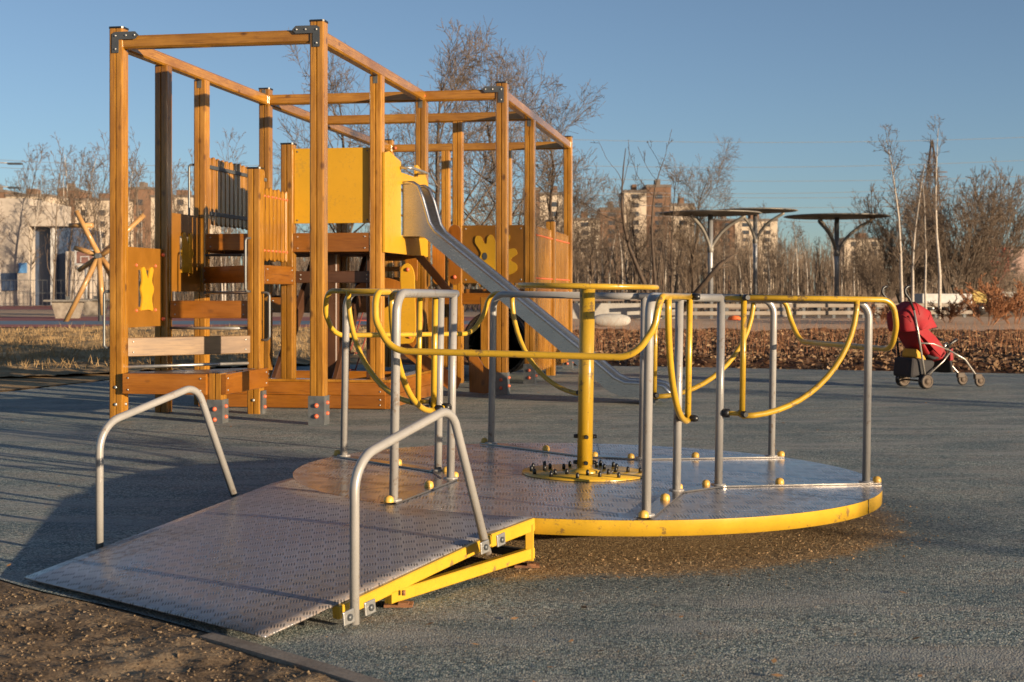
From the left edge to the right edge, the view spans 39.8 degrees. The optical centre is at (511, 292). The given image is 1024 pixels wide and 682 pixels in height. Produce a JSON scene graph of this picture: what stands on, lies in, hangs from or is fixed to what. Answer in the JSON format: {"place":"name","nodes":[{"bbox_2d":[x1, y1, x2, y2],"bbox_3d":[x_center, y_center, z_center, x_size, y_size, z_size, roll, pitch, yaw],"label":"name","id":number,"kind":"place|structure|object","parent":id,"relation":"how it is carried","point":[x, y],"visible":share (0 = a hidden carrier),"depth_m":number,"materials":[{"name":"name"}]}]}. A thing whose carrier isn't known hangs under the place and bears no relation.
{"place":"outdoors","nodes":[
{"label":"outdoors","id":0,"kind":"place"},
{"bbox_2d":[0,185,68,204],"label":"apartment block","id":1,"kind":"structure","parent":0,"point":[3,193],"depth_m":330.00,"materials":[{"name":"concrete"}]},
{"bbox_2d":[59,183,132,257],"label":"apartment block","id":2,"kind":"structure","parent":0,"point":[84,197],"depth_m":345.00,"materials":[{"name":"brown brick"}]},
{"bbox_2d":[0,329,309,390],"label":"straw verge","id":3,"kind":"structure","parent":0,"point":[11,382],"depth_m":17.50,"materials":[{"name":"plant"}]},
{"bbox_2d":[0,322,414,376],"bbox_3d":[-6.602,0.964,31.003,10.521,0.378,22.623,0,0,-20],"label":"dry grass","id":4,"kind":"structure","parent":3,"relation":"on","point":[71,346],"depth_m":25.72,"materials":[{"name":"plant"}]},
{"bbox_2d":[0,579,343,681],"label":"dirt ground","id":5,"kind":"structure","parent":0,"point":[170,652],"depth_m":4.25,"materials":[{"name":"soil"}]},
{"bbox_2d":[0,583,345,681],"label":"dirt clods","id":6,"kind":"object","parent":5,"relation":"on","point":[9,626],"visible":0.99,"depth_m":4.25,"materials":[{"name":"soil"}]},
{"bbox_2d":[0,324,466,327],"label":"pink path","id":7,"kind":"structure","parent":0,"point":[85,325],"depth_m":45.42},
{"bbox_2d":[0,321,469,323],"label":"blue path","id":8,"kind":"structure","parent":0,"point":[107,322],"depth_m":49.98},
{"bbox_2d":[63,210,145,321],"bbox_3d":[-15.015,-0.934,52.149,2.957,4.205,1.012,0,0,-18],"label":"log climbing frame","id":9,"kind":"object","parent":8,"relation":"on","point":[98,260],"visible":0.82,"depth_m":51.92,"materials":[{"name":"brown wood"}]},
{"bbox_2d":[329,18,553,288],"bbox_3d":[-2.292,-4.228,47.870,7.961,10.653,5.451,0,0,0],"label":"bare tree","id":10,"kind":"object","parent":8,"relation":"on","point":[437,183],"visible":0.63,"depth_m":47.62,"materials":[{"name":"brown plant"}]},
{"bbox_2d":[0,317,473,320],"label":"red path","id":11,"kind":"structure","parent":0,"point":[107,319],"depth_m":55.56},
{"bbox_2d":[43,296,91,317],"bbox_3d":[-18.197,0.600,58.000,1.800,0.900,1.200,0,0,-10],"label":"game table","id":12,"kind":"object","parent":11,"relation":"on","point":[61,308],"visible":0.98,"depth_m":57.67,"materials":[{"name":"concrete"}]},
{"bbox_2d":[273,28,434,232],"bbox_3d":[-6.659,-4.516,55.206,7.996,11.233,5.475,0,0,25],"label":"bare tree","id":13,"kind":"object","parent":11,"relation":"on","point":[333,85],"visible":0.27,"depth_m":55.15,"materials":[{"name":"brown plant"}]},
{"bbox_2d":[0,310,479,316],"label":"tan path","id":14,"kind":"structure","parent":0,"point":[50,313],"depth_m":68.24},
{"bbox_2d":[75,250,93,298],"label":"basketball hoop","id":15,"kind":"object","parent":14,"relation":"on","point":[81,258],"visible":0.58,"depth_m":70.00,"materials":[{"name":"white paint"}]},
{"bbox_2d":[80,296,108,314],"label":"game table","id":16,"kind":"object","parent":14,"relation":"on","point":[90,308],"visible":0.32,"depth_m":65.68,"materials":[{"name":"concrete"}]},
{"bbox_2d":[0,305,479,309],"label":"grey path","id":17,"kind":"structure","parent":0,"point":[26,308],"depth_m":93.99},
{"bbox_2d":[20,181,48,304],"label":"young tree","id":18,"kind":"object","parent":17,"relation":"on","point":[32,254],"visible":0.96,"depth_m":110.69,"materials":[{"name":"plant"}]},
{"bbox_2d":[0,198,107,304],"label":"sports hall","id":19,"kind":"structure","parent":17,"relation":"on","point":[15,269],"depth_m":112.00,"materials":[{"name":"white paint"}]},
{"bbox_2d":[0,273,17,290],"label":"window","id":20,"kind":"structure","parent":19,"relation":"in","point":[5,277],"depth_m":111.89,"materials":[{"name":"glass"}]},
{"bbox_2d":[71,172,105,298],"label":"young tree","id":21,"kind":"object","parent":17,"relation":"on","point":[98,213],"visible":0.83,"depth_m":99.16,"materials":[{"name":"brown plant"}]},
{"bbox_2d":[80,170,108,283],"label":"young tree","id":22,"kind":"object","parent":17,"relation":"on","point":[100,232],"visible":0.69,"depth_m":115.34,"materials":[{"name":"brown wood"}]},
{"bbox_2d":[0,280,244,305],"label":"fence","id":23,"kind":"object","parent":17,"relation":"on","point":[65,294],"visible":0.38,"depth_m":108.00,"materials":[{"name":"metal"}]},
{"bbox_2d":[128,160,143,246],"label":"young tree","id":24,"kind":"object","parent":17,"relation":"on","point":[131,168],"visible":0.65,"depth_m":95.60,"materials":[{"name":"plant"}]},
{"bbox_2d":[0,365,1023,681],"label":"rubber surface","id":25,"kind":"object","parent":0,"point":[810,621],"visible":0.7,"depth_m":5.95,"materials":[{"name":"rubber"}]},
{"bbox_2d":[24,386,539,637],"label":"access ramp","id":26,"kind":"structure","parent":25,"relation":"on","point":[269,560],"depth_m":5.07,"materials":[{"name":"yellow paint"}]},
{"bbox_2d":[103,19,671,424],"bbox_3d":[-0.391,-0.548,15.425,4.482,3.236,8.773,0,0,10],"label":"climbing frame","id":27,"kind":"object","parent":25,"relation":"on","point":[323,185],"visible":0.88,"depth_m":13.09,"materials":[{"name":"brown wood"}]},
{"bbox_2d":[7,392,934,681],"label":"stray leaves","id":28,"kind":"object","parent":25,"relation":"on","point":[679,616],"visible":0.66,"depth_m":4.27,"materials":[{"name":"brown plant"}]},
{"bbox_2d":[45,457,1021,681],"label":"loose granules","id":29,"kind":"object","parent":25,"relation":"on","point":[828,534],"visible":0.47,"depth_m":5.62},
{"bbox_2d":[293,283,898,536],"bbox_3d":[0.382,0.494,6.770,2.827,1.072,2.832,1,0,0],"label":"wheelchair roundabout","id":30,"kind":"object","parent":25,"relation":"on","point":[584,485],"visible":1,"depth_m":6.41,"materials":[{"name":"yellow metal"}]},
{"bbox_2d":[881,285,984,388],"bbox_3d":[4.707,0.483,15.751,1.111,1.133,0.495,0,0,-20],"label":"stroller","id":31,"kind":"object","parent":25,"relation":"on","point":[924,357],"visible":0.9,"depth_m":15.53,"materials":[{"name":"fabric"}]},
{"bbox_2d":[0,296,1023,680],"bbox_3d":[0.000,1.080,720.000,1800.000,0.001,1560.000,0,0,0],"label":"ground","id":32,"kind":"structure","parent":0,"point":[70,652],"depth_m":5.11,"materials":[{"name":"soil"}]},
{"bbox_2d":[4,143,49,197],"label":"young tree","id":33,"kind":"object","parent":32,"relation":"on","point":[32,161],"visible":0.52,"depth_m":140.70,"materials":[{"name":"brown plant"}]},
{"bbox_2d":[32,135,76,307],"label":"young tree","id":34,"kind":"object","parent":32,"relation":"on","point":[55,244],"visible":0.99,"depth_m":95.19,"materials":[{"name":"brown plant"}]},
{"bbox_2d":[46,144,84,221],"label":"young tree","id":35,"kind":"object","parent":32,"relation":"on","point":[65,165],"visible":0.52,"depth_m":144.75,"materials":[{"name":"plant"}]},
{"bbox_2d":[58,147,97,299],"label":"young tree","id":36,"kind":"object","parent":32,"relation":"on","point":[72,218],"visible":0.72,"depth_m":99.03,"materials":[{"name":"brown plant"}]},
{"bbox_2d":[68,145,107,239],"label":"young tree","id":37,"kind":"object","parent":32,"relation":"on","point":[93,165],"visible":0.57,"depth_m":120.51,"materials":[{"name":"plant"}]},
{"bbox_2d":[78,156,108,298],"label":"young tree","id":38,"kind":"object","parent":32,"relation":"on","point":[94,216],"visible":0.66,"depth_m":118.96,"materials":[{"name":"brown plant"}]},
{"bbox_2d":[80,132,128,256],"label":"young tree","id":39,"kind":"object","parent":32,"relation":"on","point":[105,189],"visible":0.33,"depth_m":118.80,"materials":[{"name":"brown plant"}]},
{"bbox_2d":[128,160,147,246],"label":"young tree","id":40,"kind":"object","parent":32,"relation":"on","point":[132,213],"visible":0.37,"depth_m":137.64,"materials":[{"name":"brown plant"}]},
{"bbox_2d":[128,128,154,273],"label":"young tree","id":41,"kind":"object","parent":32,"relation":"on","point":[139,236],"visible":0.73,"depth_m":107.01,"materials":[{"name":"brown plant"}]},
{"bbox_2d":[128,182,220,285],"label":"apartment block","id":42,"kind":"structure","parent":32,"relation":"on","point":[141,196],"depth_m":350.00,"materials":[{"name":"concrete"}]},
{"bbox_2d":[172,164,187,300],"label":"young tree","id":43,"kind":"object","parent":32,"relation":"on","point":[173,206],"visible":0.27,"depth_m":93.43,"materials":[{"name":"brown plant"}]},
{"bbox_2d":[174,149,193,300],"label":"young tree","id":44,"kind":"object","parent":32,"relation":"on","point":[186,192],"visible":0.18,"depth_m":132.31,"materials":[{"name":"brown plant"}]},
{"bbox_2d":[210,128,245,264],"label":"young tree","id":45,"kind":"object","parent":32,"relation":"on","point":[231,135],"visible":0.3,"depth_m":139.68,"materials":[{"name":"brown plant"}]},
{"bbox_2d":[199,632,385,681],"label":"kerb edging","id":46,"kind":"object","parent":32,"relation":"on","point":[286,658],"visible":0.65,"depth_m":4.06,"materials":[{"name":"concrete"}]},
{"bbox_2d":[536,186,562,288],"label":"apartment block","id":47,"kind":"structure","parent":32,"relation":"on","point":[554,206],"depth_m":300.00,"materials":[{"name":"concrete"}]},
{"bbox_2d":[492,46,616,267],"bbox_3d":[1.925,-4.859,62.413,5.834,11.934,6.240,0,0,35],"label":"bare tree","id":48,"kind":"object","parent":32,"relation":"on","point":[553,180],"visible":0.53,"depth_m":62.57,"materials":[{"name":"brown plant"}]},
{"bbox_2d":[107,225,1023,302],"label":"wood","id":49,"kind":"object","parent":32,"relation":"on","point":[354,265],"visible":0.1,"depth_m":146.99,"materials":[{"name":"plant"}]},
{"bbox_2d":[138,276,1022,311],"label":"underbrush","id":50,"kind":"object","parent":32,"relation":"on","point":[466,307],"visible":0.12,"depth_m":82.20,"materials":[{"name":"plant"}]},
{"bbox_2d":[573,212,599,291],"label":"apartment block","id":51,"kind":"structure","parent":32,"relation":"on","point":[584,223],"depth_m":300.00,"materials":[{"name":"concrete"}]},
{"bbox_2d":[573,186,622,283],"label":"bare tree","id":52,"kind":"object","parent":32,"relation":"on","point":[597,231],"visible":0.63,"depth_m":65.62,"materials":[{"name":"brown plant"}]},
{"bbox_2d":[593,184,623,302],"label":"young tree","id":53,"kind":"object","parent":32,"relation":"on","point":[605,241],"visible":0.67,"depth_m":77.70,"materials":[{"name":"brown plant"}]},
{"bbox_2d":[610,198,625,302],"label":"young tree","id":54,"kind":"object","parent":32,"relation":"on","point":[621,265],"visible":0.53,"depth_m":99.72,"materials":[{"name":"plant"}]},
{"bbox_2d":[609,191,642,302],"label":"young tree","id":55,"kind":"object","parent":32,"relation":"on","point":[624,263],"visible":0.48,"depth_m":76.85,"materials":[{"name":"brown plant"}]},
{"bbox_2d":[599,174,671,302],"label":"bare tree","id":56,"kind":"object","parent":32,"relation":"on","point":[631,218],"visible":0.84,"depth_m":70.25,"materials":[{"name":"brown plant"}]},
{"bbox_2d":[645,189,671,292],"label":"young tree","id":57,"kind":"object","parent":32,"relation":"on","point":[662,240],"visible":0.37,"depth_m":103.97,"materials":[{"name":"brown plant"}]},
{"bbox_2d":[653,134,742,310],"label":"bare tree","id":58,"kind":"object","parent":32,"relation":"on","point":[692,257],"visible":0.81,"depth_m":68.48,"materials":[{"name":"brown plant"}]},
{"bbox_2d":[659,210,761,310],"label":"shade canopy","id":59,"kind":"object","parent":32,"relation":"on","point":[710,215],"visible":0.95,"depth_m":65.86,"materials":[{"name":"metal"}]},
{"bbox_2d":[400,327,1023,373],"bbox_3d":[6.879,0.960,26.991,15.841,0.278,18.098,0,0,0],"label":"fallen leaves","id":60,"kind":"object","parent":32,"relation":"on","point":[851,360],"visible":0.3,"depth_m":23.04,"materials":[{"name":"plant"}]},
{"bbox_2d":[718,219,742,310],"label":"young tree","id":61,"kind":"object","parent":32,"relation":"on","point":[726,248],"visible":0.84,"depth_m":84.38,"materials":[{"name":"brown plant"}]},
{"bbox_2d":[722,204,742,293],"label":"young tree","id":62,"kind":"object","parent":32,"relation":"on","point":[740,224],"visible":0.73,"depth_m":94.65,"materials":[{"name":"brown plant"}]},
{"bbox_2d":[730,237,747,293],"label":"young tree","id":63,"kind":"object","parent":32,"relation":"on","point":[738,265],"visible":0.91,"depth_m":82.89,"materials":[{"name":"plant"}]},
{"bbox_2d":[573,298,907,310],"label":"crash barrier","id":64,"kind":"object","parent":32,"relation":"on","point":[737,309],"visible":0.02,"depth_m":70.29,"materials":[{"name":"metal"}]},
{"bbox_2d":[464,314,1023,357],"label":"dry stalks","id":65,"kind":"object","parent":32,"relation":"on","point":[816,329],"visible":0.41,"depth_m":26.78,"materials":[{"name":"plant"}]},
{"bbox_2d":[740,227,752,293],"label":"young tree","id":66,"kind":"object","parent":32,"relation":"on","point":[749,251],"visible":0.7,"depth_m":83.70,"materials":[{"name":"plant"}]},
{"bbox_2d":[718,208,797,310],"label":"shade canopy","id":67,"kind":"object","parent":32,"relation":"on","point":[781,211],"visible":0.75,"depth_m":77.87,"materials":[{"name":"metal"}]},
{"bbox_2d":[757,231,775,294],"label":"young tree","id":68,"kind":"object","parent":32,"relation":"on","point":[768,277],"visible":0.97,"depth_m":80.06,"materials":[{"name":"plant"}]},
{"bbox_2d":[773,240,796,294],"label":"young tree","id":69,"kind":"object","parent":32,"relation":"on","point":[780,259],"visible":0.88,"depth_m":72.65,"materials":[{"name":"brown plant"}]},
{"bbox_2d":[784,226,802,293],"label":"young tree","id":70,"kind":"object","parent":32,"relation":"on","point":[794,259],"visible":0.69,"depth_m":94.10,"materials":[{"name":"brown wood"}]},
{"bbox_2d":[783,219,804,294],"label":"young tree","id":71,"kind":"object","parent":32,"relation":"on","point":[796,267],"visible":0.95,"depth_m":90.97,"materials":[{"name":"plant"}]},
{"bbox_2d":[784,213,890,310],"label":"shade canopy","id":72,"kind":"object","parent":32,"relation":"on","point":[835,217],"visible":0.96,"depth_m":69.87,"materials":[{"name":"metal"}]},
{"bbox_2d":[846,226,863,295],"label":"young tree","id":73,"kind":"object","parent":32,"relation":"on","point":[853,280],"visible":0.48,"depth_m":97.34,"materials":[{"name":"plant"}]},
{"bbox_2d":[852,219,871,295],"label":"young tree","id":74,"kind":"object","parent":32,"relation":"on","point":[860,223],"visible":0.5,"depth_m":75.37,"materials":[{"name":"brown plant"}]},
{"bbox_2d":[848,198,876,295],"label":"young tree","id":75,"kind":"object","parent":32,"relation":"on","point":[859,247],"visible":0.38,"depth_m":78.25,"materials":[{"name":"brown plant"}]},
{"bbox_2d":[847,230,938,310],"bbox_3d":[16.808,-0.948,63.624,3.941,4.072,2.948,0,0,39],"label":"bare thicket","id":76,"kind":"object","parent":32,"relation":"on","point":[895,281],"visible":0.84,"depth_m":63.65,"materials":[{"name":"brown plant"}]},
{"bbox_2d":[851,183,960,302],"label":"bare thicket","id":77,"kind":"object","parent":32,"relation":"on","point":[877,233],"visible":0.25,"depth_m":69.91,"materials":[{"name":"brown plant"}]},
{"bbox_2d":[875,190,964,297],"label":"bare thicket","id":78,"kind":"object","parent":32,"relation":"on","point":[916,273],"visible":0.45,"depth_m":67.53,"materials":[{"name":"brown plant"}]},
{"bbox_2d":[917,142,946,283],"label":"power pylon","id":79,"kind":"object","parent":32,"relation":"on","point":[934,158],"visible":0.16,"depth_m":299.92,"materials":[{"name":"metal"}]},
{"bbox_2d":[914,290,986,314],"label":"site trailer","id":80,"kind":"object","parent":32,"relation":"on","point":[919,298],"visible":0.26,"depth_m":65.30,"materials":[{"name":"white paint"}]},
{"bbox_2d":[880,158,1023,308],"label":"bare thicket","id":81,"kind":"object","parent":32,"relation":"on","point":[968,275],"visible":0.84,"depth_m":65.09,"materials":[{"name":"brown plant"}]},
{"bbox_2d":[882,174,1023,292],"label":"bare thicket","id":82,"kind":"object","parent":32,"relation":"on","point":[1016,237],"visible":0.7,"depth_m":66.74,"materials":[{"name":"brown plant"}]},
{"bbox_2d":[900,165,1023,309],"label":"bare thicket","id":83,"kind":"object","parent":32,"relation":"on","point":[973,212],"visible":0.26,"depth_m":71.28,"materials":[{"name":"brown plant"}]},
{"bbox_2d":[0,0,1023,289],"label":"sky","id":84,"kind":"structure","parent":0,"point":[826,74],"materials":[{"name":"blue"}]},
{"bbox_2d":[596,202,623,290],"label":"apartment block","id":85,"kind":"structure","parent":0,"point":[609,208],"depth_m":310.00,"materials":[{"name":"brown brick"}]},
{"bbox_2d":[618,179,694,292],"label":"apartment block","id":86,"kind":"structure","parent":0,"point":[659,200],"depth_m":320.00,"materials":[{"name":"concrete"}]},
{"bbox_2d":[713,214,777,293],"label":"apartment block","id":87,"kind":"structure","parent":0,"point":[745,226],"depth_m":330.00,"materials":[{"name":"concrete"}]},
{"bbox_2d":[512,137,1023,142],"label":"power line","id":88,"kind":"object","parent":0,"point":[791,142],"visible":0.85,"depth_m":279.98,"materials":[{"name":"metal"}]},
{"bbox_2d":[512,184,1023,193],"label":"power line","id":89,"kind":"object","parent":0,"point":[770,193],"visible":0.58,"depth_m":279.97,"materials":[{"name":"metal"}]},
{"bbox_2d":[539,201,1013,207],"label":"power line","id":90,"kind":"object","parent":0,"point":[767,207],"visible":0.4,"depth_m":279.98,"materials":[{"name":"metal"}]},
{"bbox_2d":[539,160,1023,167],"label":"power line","id":91,"kind":"object","parent":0,"point":[814,166],"visible":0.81,"depth_m":279.99,"materials":[{"name":"metal"}]},
{"bbox_2d":[573,317,1023,330],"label":"gravel yard","id":92,"kind":"structure","parent":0,"point":[829,321],"depth_m":48.46,"materials":[{"name":"gravel"}]},
{"bbox_2d":[408,15,576,288],"bbox_3d":[-1.156,-4.705,52.682,5.682,11.624,6.077,0,0,-25],"label":"bare tree","id":93,"kind":"object","parent":92,"relation":"on","point":[491,168],"visible":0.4,"depth_m":52.15,"materials":[{"name":"brown plant"}]},
{"bbox_2d":[595,314,630,326],"bbox_3d":[3.084,0.861,44.000,1.215,0.420,0.420,0,0,0],"label":"white concrete boulder seat","id":94,"kind":"object","parent":92,"relation":"on","point":[603,318],"visible":0.8,"depth_m":43.84,"materials":[{"name":"concrete"}]},
{"bbox_2d":[560,130,673,292],"bbox_3d":[4.270,-2.609,54.148,4.643,7.467,1.927,0,0,-25],"label":"dead tree","id":95,"kind":"object","parent":92,"relation":"on","point":[640,274],"visible":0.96,"depth_m":54.65,"materials":[{"name":"brown plant"}]},
{"bbox_2d":[684,251,739,311],"bbox_3d":[7.494,-0.389,54.057,2.368,2.445,0.366,0,0,-5],"label":"fallen limb","id":96,"kind":"object","parent":95,"relation":"attached to","point":[706,280],"visible":0.85,"depth_m":53.93,"materials":[{"name":"wood"}]},
{"bbox_2d":[573,303,674,318],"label":"wall","id":97,"kind":"structure","parent":92,"relation":"on","point":[632,310],"depth_m":56.85,"materials":[{"name":"white concrete"}]},
{"bbox_2d":[648,163,693,292],"bbox_3d":[6.756,-2.232,60.133,2.060,6.644,2.444,0,0,-6],"label":"bare tree","id":98,"kind":"object","parent":92,"relation":"on","point":[671,239],"visible":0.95,"depth_m":60.20,"materials":[{"name":"brown plant"}]},
{"bbox_2d":[640,303,971,318],"bbox_3d":[12.268,0.752,58.058,14.981,0.595,0.181,0,0,-15],"label":"crash barrier","id":99,"kind":"object","parent":92,"relation":"on","point":[803,312],"visible":0.56,"depth_m":57.79,"materials":[{"name":"metal"}]},
{"bbox_2d":[860,303,897,324],"bbox_3d":[12.070,0.631,47.097,1.360,0.894,1.214,0,0,-5],"label":"rusty bush","id":100,"kind":"object","parent":92,"relation":"on","point":[883,315],"visible":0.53,"depth_m":47.22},
{"bbox_2d":[867,124,918,302],"bbox_3d":[14.893,-2.740,54.946,1.886,7.646,1.526,0,0,-12],"label":"birch tree","id":101,"kind":"object","parent":92,"relation":"on","point":[900,250],"visible":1,"depth_m":55.02,"materials":[{"name":"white plant"}]},
{"bbox_2d":[900,152,935,301],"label":"birch tree","id":102,"kind":"object","parent":92,"relation":"on","point":[913,253],"visible":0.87,"depth_m":55.84,"materials":[{"name":"white plant"}]},
{"bbox_2d":[909,171,936,308],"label":"birch tree","id":103,"kind":"object","parent":92,"relation":"on","point":[926,256],"visible":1,"depth_m":53.84,"materials":[{"name":"white plant"}]},
{"bbox_2d":[920,114,954,318],"bbox_3d":[17.280,-3.058,57.400,1.576,8.288,1.693,0,0,12],"label":"birch tree","id":104,"kind":"object","parent":92,"relation":"on","point":[935,207],"visible":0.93,"depth_m":57.18,"materials":[{"name":"white plant"}]},
{"bbox_2d":[927,295,966,322],"bbox_3d":[15.604,0.579,50.034,1.366,1.005,1.530,0,0,42],"label":"rusty bush","id":105,"kind":"object","parent":92,"relation":"on","point":[951,311],"visible":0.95,"depth_m":49.79,"materials":[{"name":"plant"}]},
{"bbox_2d":[954,278,1023,324],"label":"rusty bush","id":106,"kind":"object","parent":92,"relation":"on","point":[1004,306],"visible":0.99,"depth_m":45.94,"materials":[{"name":"plant"}]},
{"bbox_2d":[965,273,1023,323],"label":"rusty bush","id":107,"kind":"object","parent":92,"relation":"on","point":[1016,314],"visible":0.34,"depth_m":48.23,"materials":[{"name":"plant"}]},
{"bbox_2d":[833,233,884,295],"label":"apartment block","id":108,"kind":"structure","parent":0,"point":[848,245],"depth_m":400.00,"materials":[{"name":"concrete"}]},
{"bbox_2d":[1010,247,1023,291],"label":"apartment block","id":109,"kind":"structure","parent":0,"point":[1021,258],"depth_m":440.00,"materials":[{"name":"concrete"}]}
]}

